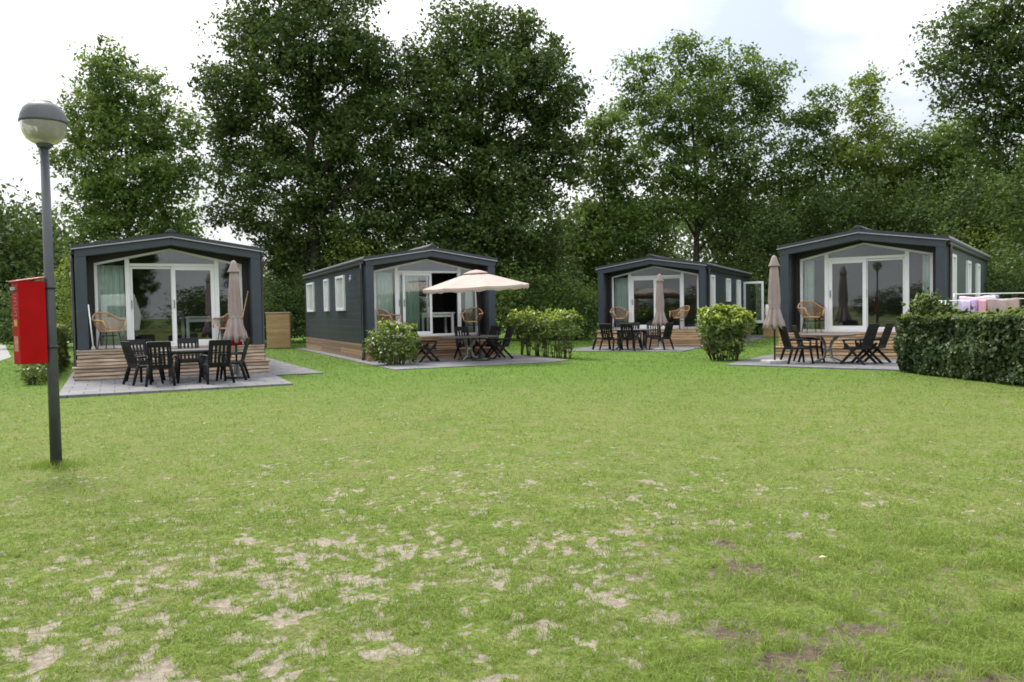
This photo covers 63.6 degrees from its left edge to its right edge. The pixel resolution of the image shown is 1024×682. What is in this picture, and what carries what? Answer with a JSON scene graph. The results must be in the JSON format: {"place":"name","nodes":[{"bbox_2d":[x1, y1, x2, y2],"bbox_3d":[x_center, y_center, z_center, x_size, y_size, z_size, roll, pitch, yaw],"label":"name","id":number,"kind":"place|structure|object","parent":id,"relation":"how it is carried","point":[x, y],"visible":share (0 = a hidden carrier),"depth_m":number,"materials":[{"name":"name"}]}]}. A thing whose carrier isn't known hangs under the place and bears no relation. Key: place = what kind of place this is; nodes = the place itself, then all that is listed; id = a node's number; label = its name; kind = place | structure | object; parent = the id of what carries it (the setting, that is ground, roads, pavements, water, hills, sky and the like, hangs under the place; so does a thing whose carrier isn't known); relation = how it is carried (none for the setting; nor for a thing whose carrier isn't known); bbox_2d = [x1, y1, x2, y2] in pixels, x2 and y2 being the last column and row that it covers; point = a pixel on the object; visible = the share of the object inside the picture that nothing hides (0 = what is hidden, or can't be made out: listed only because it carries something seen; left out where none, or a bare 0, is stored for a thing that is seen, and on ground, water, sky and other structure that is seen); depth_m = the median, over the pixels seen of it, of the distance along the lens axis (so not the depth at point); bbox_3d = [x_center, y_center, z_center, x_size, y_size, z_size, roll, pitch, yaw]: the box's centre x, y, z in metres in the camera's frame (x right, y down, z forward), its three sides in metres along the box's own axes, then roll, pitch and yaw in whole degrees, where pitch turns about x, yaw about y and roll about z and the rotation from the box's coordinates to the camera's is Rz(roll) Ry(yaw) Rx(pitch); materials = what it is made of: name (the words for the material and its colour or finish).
{"place":"outdoors","nodes":[
{"label":"outdoors","id":0,"kind":"place"},
{"bbox_2d":[59,357,322,397],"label":"patio","id":1,"kind":"structure","parent":0,"point":[71,388],"depth_m":16.49,"materials":[{"name":"concrete"}]},
{"bbox_2d":[120,341,163,385],"bbox_3d":[-7.455,0.433,16.640,0.561,0.880,0.663,1,3,44],"label":"garden chair","id":2,"kind":"object","parent":1,"relation":"on","point":[130,357],"visible":0.89,"depth_m":16.46,"materials":[{"name":"black plastic"}]},
{"bbox_2d":[126,339,165,381],"bbox_3d":[-7.761,0.409,17.452,0.663,0.880,0.561,0,3,36],"label":"garden chair","id":3,"kind":"object","parent":1,"relation":"on","point":[137,342],"visible":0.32,"depth_m":17.57,"materials":[{"name":"black plastic"}]},
{"bbox_2d":[145,341,178,386],"bbox_3d":[-6.875,0.437,16.221,0.561,0.880,0.663,-2,2,-15],"label":"garden chair","id":4,"kind":"object","parent":1,"relation":"on","point":[151,366],"visible":1,"depth_m":15.99,"materials":[{"name":"black plastic"}]},
{"bbox_2d":[69,229,270,380],"bbox_3d":[-10.052,-1.011,23.663,4.245,3.350,11.260,-2,2,-25],"label":"cabin","id":5,"kind":"object","parent":1,"relation":"on","point":[171,276],"visible":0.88,"depth_m":19.65,"materials":[{"name":"wood"}]},
{"bbox_2d":[91,312,126,349],"bbox_3d":[-9.091,-0.240,18.625,0.682,0.852,0.711,0,3,36],"label":"wicker chair","id":6,"kind":"object","parent":5,"relation":"on","point":[103,322],"visible":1,"depth_m":18.64,"materials":[{"name":"beige wicker"}]},
{"bbox_2d":[97,265,126,345],"bbox_3d":[-9.258,-0.797,19.134,0.587,1.900,0.092,-2,2,-25],"label":"curtain","id":7,"kind":"object","parent":5,"relation":"hanging from","point":[111,292],"visible":0.81,"depth_m":19.14,"materials":[{"name":"fabric"}]},
{"bbox_2d":[129,266,173,343],"bbox_3d":[-8.431,-0.835,19.382,0.933,1.818,0.080,-2,2,-25],"label":"sliding door","id":8,"kind":"structure","parent":5,"relation":"in","point":[130,267],"depth_m":19.20,"materials":[{"name":"white plastic"}]},
{"bbox_2d":[94,249,243,348],"bbox_3d":[-8.042,-1.023,19.499,3.220,2.307,0.136,-2,2,-25],"label":"window front","id":9,"kind":"structure","parent":5,"relation":"in","point":[126,259],"depth_m":19.26,"materials":[{"name":"white plastic"}]},
{"bbox_2d":[171,267,215,343],"bbox_3d":[-7.589,-0.862,19.722,0.953,1.818,0.080,-2,2,-25],"label":"sliding door","id":10,"kind":"structure","parent":5,"relation":"in","point":[173,269],"depth_m":19.68,"materials":[{"name":"white plastic"}]},
{"bbox_2d":[179,316,228,339],"bbox_3d":[-7.817,-0.282,21.059,1.100,0.700,0.800,-2,2,-31],"label":"dining table","id":11,"kind":"object","parent":5,"relation":"on","point":[198,319],"visible":0.64,"depth_m":20.72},
{"bbox_2d":[161,348,217,382],"bbox_3d":[-6.700,0.507,17.125,1.120,0.674,0.900,-2,2,-25],"label":"garden table","id":12,"kind":"object","parent":1,"relation":"on","point":[204,351],"visible":0.47,"depth_m":17.04,"materials":[{"name":"grey plastic"}]},
{"bbox_2d":[177,338,203,379],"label":"garden chair","id":13,"kind":"object","parent":1,"relation":"on","point":[183,341],"visible":0.7,"depth_m":18.06,"materials":[{"name":"black plastic"}]},
{"bbox_2d":[199,339,234,384],"bbox_3d":[-5.938,0.407,16.601,0.561,0.880,0.663,-2,3,-35],"label":"garden chair","id":14,"kind":"object","parent":1,"relation":"on","point":[226,360],"visible":1,"depth_m":16.42,"materials":[{"name":"black plastic"}]},
{"bbox_2d":[215,337,249,380],"bbox_3d":[-5.851,0.378,17.352,0.663,0.880,0.561,-1,2,-10],"label":"garden chair","id":15,"kind":"object","parent":1,"relation":"on","point":[242,364],"visible":0.84,"depth_m":17.18,"materials":[{"name":"black plastic"}]},
{"bbox_2d":[223,260,247,378],"bbox_3d":[-5.943,-0.465,17.739,0.522,2.524,0.529,-1,2,0],"label":"closed parasol","id":16,"kind":"object","parent":1,"relation":"on","point":[235,330],"visible":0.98,"depth_m":17.63,"materials":[{"name":"beige fabric"}]},
{"bbox_2d":[296,348,568,369],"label":"patio","id":17,"kind":"structure","parent":0,"point":[456,362],"depth_m":22.05,"materials":[{"name":"concrete"}]},
{"bbox_2d":[302,244,502,360],"bbox_3d":[-4.378,-1.295,29.005,4.245,3.350,11.260,-2,2,-23],"label":"cabin","id":18,"kind":"object","parent":17,"relation":"on","point":[340,308],"visible":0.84,"depth_m":25.18,"materials":[{"name":"wood"}]},
{"bbox_2d":[306,282,314,311],"bbox_3d":[-7.794,-1.685,31.965,0.065,1.120,1.500,-2,2,-23],"label":"window","id":19,"kind":"structure","parent":18,"relation":"in","point":[310,293],"depth_m":32.00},
{"bbox_2d":[323,279,329,310],"bbox_3d":[-6.492,-1.599,28.907,0.065,1.120,0.750,-2,2,-23],"label":"window","id":20,"kind":"structure","parent":18,"relation":"in","point":[326,281],"depth_m":28.96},
{"bbox_2d":[335,275,345,310],"bbox_3d":[-5.544,-1.536,26.676,0.065,1.120,1.300,-2,2,-23],"label":"window","id":21,"kind":"structure","parent":18,"relation":"in","point":[340,298],"depth_m":26.70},
{"bbox_2d":[376,272,393,334],"bbox_3d":[-3.783,-1.077,24.447,0.587,1.900,0.093,-2,2,-23],"label":"curtain","id":22,"kind":"object","parent":18,"relation":"hanging from","point":[384,290],"visible":0.63,"depth_m":24.44,"materials":[{"name":"fabric"}]},
{"bbox_2d":[399,275,419,331],"bbox_3d":[-3.095,-1.070,24.741,0.697,1.840,0.091,-2,2,-23],"label":"curtain","id":23,"kind":"object","parent":18,"relation":"hanging from","point":[412,303],"visible":0.75,"depth_m":24.77,"materials":[{"name":"fabric"}]},
{"bbox_2d":[402,273,432,333],"bbox_3d":[-2.816,-1.115,24.652,0.900,1.818,0.080,-2,2,-23],"label":"sliding door","id":24,"kind":"structure","parent":18,"relation":"in","point":[403,274],"depth_m":24.69,"materials":[{"name":"white plastic"}]},
{"bbox_2d":[374,259,477,336],"bbox_3d":[-2.552,-1.301,24.757,3.220,2.307,0.136,-2,2,-23],"label":"window front","id":25,"kind":"structure","parent":18,"relation":"in","point":[396,271],"depth_m":24.69,"materials":[{"name":"white plastic"}]},
{"bbox_2d":[420,312,454,332],"bbox_3d":[-2.426,-0.539,25.802,1.100,0.700,0.800,-2,2,-23],"label":"dining table","id":26,"kind":"object","parent":18,"relation":"on","point":[445,315],"visible":0.66,"depth_m":25.57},
{"bbox_2d":[465,291,472,332],"bbox_3d":[-1.332,-1.128,25.491,0.277,1.840,0.089,-2,2,-23],"label":"curtain","id":27,"kind":"object","parent":18,"relation":"hanging from","point":[468,299],"visible":0.53,"depth_m":25.51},
{"bbox_2d":[460,307,483,334],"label":"wicker chair","id":28,"kind":"object","parent":18,"relation":"on","point":[463,313],"visible":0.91,"depth_m":25.09,"materials":[{"name":"beige wicker"}]},
{"bbox_2d":[410,328,439,362],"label":"folding chair","id":29,"kind":"object","parent":17,"relation":"on","point":[427,348],"visible":0.52,"depth_m":22.37,"materials":[{"name":"black plastic"}]},
{"bbox_2d":[454,326,476,359],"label":"folding chair","id":30,"kind":"object","parent":17,"relation":"on","point":[461,329],"visible":0.71,"depth_m":23.72,"materials":[{"name":"black plastic"}]},
{"bbox_2d":[439,335,497,360],"bbox_3d":[-1.189,0.195,22.816,1.600,0.658,0.900,-2,2,-23],"label":"garden table","id":31,"kind":"object","parent":17,"relation":"on","point":[470,347],"visible":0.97,"depth_m":22.74,"materials":[{"name":"metal"}]},
{"bbox_2d":[423,270,528,360],"bbox_3d":[-0.948,-0.692,22.476,2.711,2.484,2.715,-2,3,-35],"label":"open parasol","id":32,"kind":"object","parent":17,"relation":"on","point":[477,281],"visible":1,"depth_m":21.68,"materials":[{"name":"beige fabric"}]},
{"bbox_2d":[474,326,500,357],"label":"folding chair","id":33,"kind":"object","parent":17,"relation":"on","point":[496,328],"visible":0.55,"depth_m":23.92,"materials":[{"name":"black plastic"}]},
{"bbox_2d":[486,326,514,358],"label":"folding chair","id":34,"kind":"object","parent":17,"relation":"on","point":[506,339],"visible":0.98,"depth_m":23.36,"materials":[{"name":"black plastic"}]},
{"bbox_2d":[0,312,1023,681],"bbox_3d":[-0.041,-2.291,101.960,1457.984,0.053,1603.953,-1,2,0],"label":"lawn","id":35,"kind":"structure","parent":0,"point":[340,424],"depth_m":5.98,"materials":[{"name":"plant"}]},
{"bbox_2d":[7,364,46,384],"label":"shrub","id":36,"kind":"object","parent":35,"relation":"on","point":[28,374],"visible":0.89,"depth_m":17.24,"materials":[{"name":"green plant"}]},
{"bbox_2d":[0,268,77,346],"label":"shrub","id":37,"kind":"object","parent":35,"relation":"on","point":[8,320],"visible":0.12,"depth_m":39.08,"materials":[{"name":"green plant"}]},
{"bbox_2d":[18,99,67,466],"bbox_3d":[-4.300,-0.511,7.684,0.406,3.413,0.406,-1,2,0],"label":"street lamp","id":38,"kind":"object","parent":35,"relation":"on","point":[43,124],"visible":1,"depth_m":7.64,"materials":[{"name":"metal"}]},
{"bbox_2d":[8,277,58,363],"bbox_3d":[-4.399,-0.193,7.620,0.178,0.796,0.360,1,3,39],"label":"red box","id":39,"kind":"object","parent":38,"relation":"attached to","point":[29,322],"visible":0.98,"depth_m":7.52,"materials":[{"name":"paint"}]},
{"bbox_2d":[21,324,71,381],"bbox_3d":[-12.300,0.153,21.974,0.798,1.316,8.900,-2,2,-26],"label":"hedge","id":40,"kind":"object","parent":35,"relation":"on","point":[64,356],"visible":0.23,"depth_m":22.17,"materials":[{"name":"green plant"}]},
{"bbox_2d":[54,251,76,339],"bbox_3d":[-19.343,-1.925,36.894,2.555,4.736,3.808,1,3,38],"label":"young tree","id":41,"kind":"object","parent":35,"relation":"on","point":[66,291],"visible":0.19,"depth_m":36.28,"materials":[{"name":"green plant"}]},
{"bbox_2d":[28,28,220,255],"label":"broadleaf tree","id":42,"kind":"object","parent":35,"relation":"on","point":[109,188],"visible":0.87,"depth_m":42.80,"materials":[{"name":"green plant"}]},
{"bbox_2d":[263,280,285,343],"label":"shrub","id":43,"kind":"object","parent":35,"relation":"on","point":[271,305],"visible":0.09,"depth_m":35.47,"materials":[{"name":"green plant"}]},
{"bbox_2d":[247,221,304,323],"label":"young tree","id":44,"kind":"object","parent":35,"relation":"on","point":[277,275],"visible":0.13,"depth_m":43.18,"materials":[{"name":"green plant"}]},
{"bbox_2d":[265,312,290,348],"bbox_3d":[-9.630,-0.448,34.100,1.000,1.480,0.780,-1,2,-12],"label":"storage box","id":45,"kind":"object","parent":35,"relation":"on","point":[278,330],"visible":1,"depth_m":33.76,"materials":[{"name":"yellow wood"}]},
{"bbox_2d":[263,274,305,341],"bbox_3d":[-11.469,-1.513,39.835,5.128,3.504,3.532,-2,2,-17],"label":"shrub","id":46,"kind":"object","parent":35,"relation":"on","point":[298,328],"visible":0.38,"depth_m":39.68,"materials":[{"name":"green plant"}]},
{"bbox_2d":[181,0,420,305],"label":"oak tree","id":47,"kind":"object","parent":35,"relation":"on","point":[356,111],"visible":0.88,"depth_m":40.68,"materials":[{"name":"green plant"}]},
{"bbox_2d":[317,210,381,266],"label":"young tree","id":48,"kind":"object","parent":35,"relation":"on","point":[355,244],"visible":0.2,"depth_m":40.17,"materials":[{"name":"green plant"}]},
{"bbox_2d":[360,318,421,364],"bbox_3d":[-3.134,0.024,21.508,1.636,1.278,1.245,-1,2,0],"label":"round shrub","id":49,"kind":"object","parent":35,"relation":"on","point":[404,351],"visible":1,"depth_m":21.36,"materials":[{"name":"green plant"}]},
{"bbox_2d":[365,0,602,306],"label":"oak tree","id":50,"kind":"object","parent":35,"relation":"on","point":[486,196],"visible":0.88,"depth_m":39.55,"materials":[{"name":"green plant"}]},
{"bbox_2d":[0,149,1022,339],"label":"woods","id":51,"kind":"object","parent":35,"relation":"on","point":[15,242],"visible":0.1,"depth_m":53.45,"materials":[{"name":"green plant"}]},
{"bbox_2d":[484,228,553,338],"bbox_3d":[0.175,-2.823,39.897,4.172,5.604,2.756,-1,2,-6],"label":"young tree","id":52,"kind":"object","parent":35,"relation":"on","point":[520,263],"visible":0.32,"depth_m":39.66,"materials":[{"name":"green plant"}]},
{"bbox_2d":[495,259,581,338],"bbox_3d":[0.711,-1.809,37.734,5.900,3.860,3.928,-3,3,-40],"label":"shrub","id":53,"kind":"object","parent":35,"relation":"on","point":[517,295],"visible":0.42,"depth_m":37.38,"materials":[{"name":"green plant"}]},
{"bbox_2d":[505,306,584,358],"bbox_3d":[0.888,-0.278,24.089,0.975,1.547,3.704,-2,2,-31],"label":"clipped bush","id":54,"kind":"object","parent":35,"relation":"on","point":[526,325],"visible":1,"depth_m":23.76,"materials":[{"name":"green plant"}]},
{"bbox_2d":[524,256,597,336],"bbox_3d":[2.248,-2.050,40.007,4.146,4.114,6.019,-2,2,-19],"label":"shrub","id":55,"kind":"object","parent":35,"relation":"on","point":[572,270],"visible":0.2,"depth_m":38.86,"materials":[{"name":"green plant"}]},
{"bbox_2d":[528,275,597,339],"bbox_3d":[3.031,-1.457,37.038,4.679,3.062,3.115,0,2,31],"label":"shrub","id":56,"kind":"object","parent":35,"relation":"on","point":[590,308],"visible":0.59,"depth_m":36.69,"materials":[{"name":"green plant"}]},
{"bbox_2d":[562,202,621,333],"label":"young tree","id":57,"kind":"object","parent":35,"relation":"on","point":[590,273],"visible":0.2,"depth_m":44.80,"materials":[{"name":"green plant"}]},
{"bbox_2d":[554,101,665,290],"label":"broadleaf tree","id":58,"kind":"object","parent":35,"relation":"on","point":[613,216],"visible":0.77,"depth_m":44.28,"materials":[{"name":"green plant"}]},
{"bbox_2d":[614,206,679,259],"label":"young tree","id":59,"kind":"object","parent":35,"relation":"on","point":[649,242],"visible":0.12,"depth_m":45.80,"materials":[{"name":"green plant"}]},
{"bbox_2d":[592,254,763,345],"bbox_3d":[7.460,-1.652,34.260,4.994,3.350,11.260,0,2,24],"label":"cabin","id":60,"kind":"object","parent":35,"relation":"on","point":[694,285],"visible":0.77,"depth_m":30.77,"materials":[{"name":"wood"}]},
{"bbox_2d":[615,278,628,326],"bbox_3d":[4.108,-1.406,30.912,0.517,1.900,0.089,0,2,24],"label":"curtain","id":61,"kind":"object","parent":60,"relation":"hanging from","point":[621,294],"visible":0.77,"depth_m":30.90,"materials":[{"name":"fabric"}]},
{"bbox_2d":[631,277,656,326],"bbox_3d":[4.843,-1.414,30.375,0.933,1.818,0.080,0,2,24],"label":"sliding door","id":62,"kind":"structure","parent":60,"relation":"in","point":[652,278],"depth_m":30.45,"materials":[{"name":"white plastic"}]},
{"bbox_2d":[612,266,698,328],"bbox_3d":[5.210,-1.591,30.201,3.220,2.307,0.136,0,2,24],"label":"window front","id":63,"kind":"structure","parent":60,"relation":"in","point":[682,272],"depth_m":30.12,"materials":[{"name":"white plastic"}]},
{"bbox_2d":[743,281,763,322],"bbox_3d":[10.583,-1.694,36.223,0.900,1.820,0.090,1,3,38],"label":"side door","id":64,"kind":"structure","parent":60,"relation":"in","point":[756,282],"depth_m":36.01,"materials":[{"name":"white plastic"}]},
{"bbox_2d":[601,29,806,261],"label":"broadleaf tree","id":65,"kind":"object","parent":35,"relation":"on","point":[746,81],"visible":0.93,"depth_m":45.05,"materials":[{"name":"green plant"}]},
{"bbox_2d":[685,186,759,274],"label":"young tree","id":66,"kind":"object","parent":35,"relation":"on","point":[727,238],"visible":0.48,"depth_m":45.09,"materials":[{"name":"green plant"}]},
{"bbox_2d":[694,303,756,360],"bbox_3d":[5.429,-0.225,21.079,1.618,1.504,1.459,-1,2,0],"label":"round bush","id":67,"kind":"object","parent":35,"relation":"on","point":[739,318],"visible":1,"depth_m":20.89,"materials":[{"name":"green plant"}]},
{"bbox_2d":[738,262,779,333],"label":"shrub","id":68,"kind":"object","parent":35,"relation":"on","point":[755,303],"visible":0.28,"depth_m":40.03,"materials":[{"name":"green plant"}]},
{"bbox_2d":[730,189,814,297],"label":"young tree","id":69,"kind":"object","parent":35,"relation":"on","point":[760,220],"visible":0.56,"depth_m":41.52,"materials":[{"name":"green plant"}]},
{"bbox_2d":[750,83,873,257],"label":"broadleaf tree","id":70,"kind":"object","parent":35,"relation":"on","point":[808,119],"visible":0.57,"depth_m":44.18,"materials":[{"name":"green plant"}]},
{"bbox_2d":[766,179,876,269],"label":"young tree","id":71,"kind":"object","parent":35,"relation":"on","point":[819,229],"visible":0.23,"depth_m":41.61,"materials":[{"name":"green plant"}]},
{"bbox_2d":[812,168,908,234],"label":"young tree","id":72,"kind":"object","parent":35,"relation":"on","point":[860,198],"visible":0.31,"depth_m":40.31,"materials":[{"name":"green plant"}]},
{"bbox_2d":[817,60,943,231],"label":"broadleaf tree","id":73,"kind":"object","parent":35,"relation":"on","point":[873,150],"visible":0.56,"depth_m":43.47,"materials":[{"name":"green plant"}]},
{"bbox_2d":[885,171,945,233],"bbox_3d":[19.516,-4.235,39.966,3.828,7.784,5.795,0,2,18],"label":"young tree","id":74,"kind":"object","parent":35,"relation":"on","point":[908,224],"visible":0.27,"depth_m":39.28,"materials":[{"name":"green plant"}]},
{"bbox_2d":[881,105,1015,245],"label":"broadleaf tree","id":75,"kind":"object","parent":35,"relation":"on","point":[935,157],"visible":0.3,"depth_m":41.78,"materials":[{"name":"green plant"}]},
{"bbox_2d":[892,287,1023,384],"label":"clipped hedge","id":76,"kind":"object","parent":35,"relation":"on","point":[939,338],"visible":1,"depth_m":14.93,"materials":[{"name":"green plant"}]},
{"bbox_2d":[898,0,1023,258],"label":"oak tree","id":77,"kind":"object","parent":35,"relation":"on","point":[994,30],"visible":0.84,"depth_m":35.25,"materials":[{"name":"green plant"}]},
{"bbox_2d":[912,155,1021,279],"bbox_3d":[19.828,-4.091,35.816,3.828,7.784,5.795,-1,2,-2],"label":"young tree","id":78,"kind":"object","parent":35,"relation":"on","point":[966,213],"visible":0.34,"depth_m":35.48,"materials":[{"name":"green plant"}]},
{"bbox_2d":[935,292,1023,303],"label":"laundry rack","id":79,"kind":"object","parent":35,"relation":"on","point":[980,293],"visible":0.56,"depth_m":17.97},
{"bbox_2d":[986,298,1018,313],"bbox_3d":[10.034,-0.569,16.890,0.649,0.616,0.169,-1,2,6],"label":"towel","id":80,"kind":"object","parent":79,"relation":"hanging from","point":[1002,304],"visible":0.45,"depth_m":16.87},
{"bbox_2d":[956,184,1023,290],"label":"young tree","id":81,"kind":"object","parent":35,"relation":"on","point":[977,235],"visible":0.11,"depth_m":33.96,"materials":[{"name":"green plant"}]},
{"bbox_2d":[972,141,1023,297],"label":"young tree","id":82,"kind":"object","parent":35,"relation":"on","point":[1005,195],"visible":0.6,"depth_m":30.74,"materials":[{"name":"green plant"}]},
{"bbox_2d":[985,244,1023,336],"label":"shrub","id":83,"kind":"object","parent":35,"relation":"on","point":[1002,282],"visible":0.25,"depth_m":28.47,"materials":[{"name":"green plant"}]},
{"bbox_2d":[0,0,1023,301],"label":"sky","id":84,"kind":"structure","parent":0,"point":[835,40],"materials":[{"name":"white"}]},
{"bbox_2d":[560,335,764,351],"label":"patio","id":85,"kind":"structure","parent":0,"point":[670,349],"depth_m":27.71,"materials":[{"name":"concrete"}]},
{"bbox_2d":[599,324,622,350],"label":"garden chair","id":86,"kind":"object","parent":85,"relation":"on","point":[606,327],"visible":0.99,"depth_m":26.82,"materials":[{"name":"black plastic"}]},
{"bbox_2d":[619,323,642,350],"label":"garden chair","id":87,"kind":"object","parent":85,"relation":"on","point":[631,335],"visible":1,"depth_m":26.49,"materials":[{"name":"black plastic"}]},
{"bbox_2d":[652,274,667,349],"bbox_3d":[4.767,-0.939,26.634,0.529,2.449,0.522,0,2,24],"label":"closed parasol","id":88,"kind":"object","parent":85,"relation":"on","point":[660,320],"visible":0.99,"depth_m":26.53,"materials":[{"name":"beige fabric"}]},
{"bbox_2d":[649,323,673,349],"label":"garden chair","id":89,"kind":"object","parent":85,"relation":"on","point":[667,332],"visible":0.98,"depth_m":26.59,"materials":[{"name":"black plastic"}]},
{"bbox_2d":[725,354,984,370],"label":"patio","id":90,"kind":"structure","parent":0,"point":[828,363],"depth_m":18.83,"materials":[{"name":"concrete"}]},
{"bbox_2d":[761,255,787,363],"bbox_3d":[6.146,-0.740,19.354,0.529,2.524,0.522,-1,2,-9],"label":"closed parasol","id":91,"kind":"object","parent":90,"relation":"on","point":[774,319],"visible":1,"depth_m":19.24,"materials":[{"name":"beige fabric"}]},
{"bbox_2d":[778,326,813,363],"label":"garden chair","id":92,"kind":"object","parent":90,"relation":"on","point":[786,340],"visible":1,"depth_m":19.05,"materials":[{"name":"black plastic"}]},
{"bbox_2d":[792,325,824,361],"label":"garden chair","id":93,"kind":"object","parent":90,"relation":"on","point":[796,332],"visible":0.68,"depth_m":19.64,"materials":[{"name":"black plastic"}]},
{"bbox_2d":[799,334,856,362],"bbox_3d":[7.365,0.169,19.266,1.200,0.658,0.900,0,3,35],"label":"garden table","id":94,"kind":"object","parent":90,"relation":"on","point":[826,348],"visible":0.97,"depth_m":19.19,"materials":[{"name":"metal"}]},
{"bbox_2d":[840,323,879,364],"bbox_3d":[7.834,0.072,18.613,0.541,0.932,0.713,-3,3,-37],"label":"folding chair","id":95,"kind":"object","parent":90,"relation":"on","point":[868,339],"visible":0.97,"depth_m":18.47,"materials":[{"name":"black plastic"}]},
{"bbox_2d":[855,323,893,363],"bbox_3d":[8.305,0.053,18.905,0.713,0.932,0.541,1,3,45],"label":"folding chair","id":96,"kind":"object","parent":90,"relation":"on","point":[885,336],"visible":0.75,"depth_m":18.74,"materials":[{"name":"black plastic"}]},
{"bbox_2d":[772,225,990,358],"bbox_3d":[11.732,-1.448,25.209,4.200,3.350,11.260,0,3,35],"label":"cabin","id":97,"kind":"object","parent":90,"relation":"on","point":[865,277],"visible":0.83,"depth_m":22.00,"materials":[{"name":"wood"}]},
{"bbox_2d":[804,261,814,328],"bbox_3d":[8.048,-1.214,22.365,0.267,1.900,0.081,0,2,34],"label":"curtain","id":98,"kind":"object","parent":97,"relation":"hanging from","point":[809,288],"visible":0.74,"depth_m":22.36,"materials":[{"name":"fabric"}]},
{"bbox_2d":[797,300,825,331],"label":"wicker chair","id":99,"kind":"object","parent":97,"relation":"on","point":[812,310],"visible":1,"depth_m":21.94,"materials":[{"name":"brown wicker"}]},
{"bbox_2d":[829,259,866,328],"bbox_3d":[8.782,-1.216,21.638,0.933,1.818,0.080,0,3,35],"label":"sliding door","id":100,"kind":"structure","parent":97,"relation":"in","point":[864,261],"depth_m":21.62,"materials":[{"name":"white plastic"}]},
{"bbox_2d":[800,243,932,331],"bbox_3d":[9.111,-1.390,21.401,3.220,2.307,0.136,0,3,35],"label":"window front","id":101,"kind":"structure","parent":97,"relation":"in","point":[907,251],"depth_m":21.55,"materials":[{"name":"white plastic"}]},
{"bbox_2d":[866,257,904,328],"bbox_3d":[9.558,-1.213,21.171,0.943,1.818,0.080,0,3,35],"label":"sliding door","id":102,"kind":"structure","parent":97,"relation":"in","point":[898,258],"depth_m":21.07,"materials":[{"name":"white plastic"}]},
{"bbox_2d":[922,255,929,294],"bbox_3d":[10.408,-1.199,20.756,0.233,1.900,0.081,0,3,35],"label":"curtain","id":103,"kind":"object","parent":97,"relation":"hanging from","point":[925,272],"visible":0.48,"depth_m":20.75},
{"bbox_2d":[952,254,956,308],"bbox_3d":[11.087,-1.246,20.755,0.065,1.850,0.740,0,3,35],"label":"window","id":104,"kind":"structure","parent":97,"relation":"in","point":[954,257],"depth_m":20.96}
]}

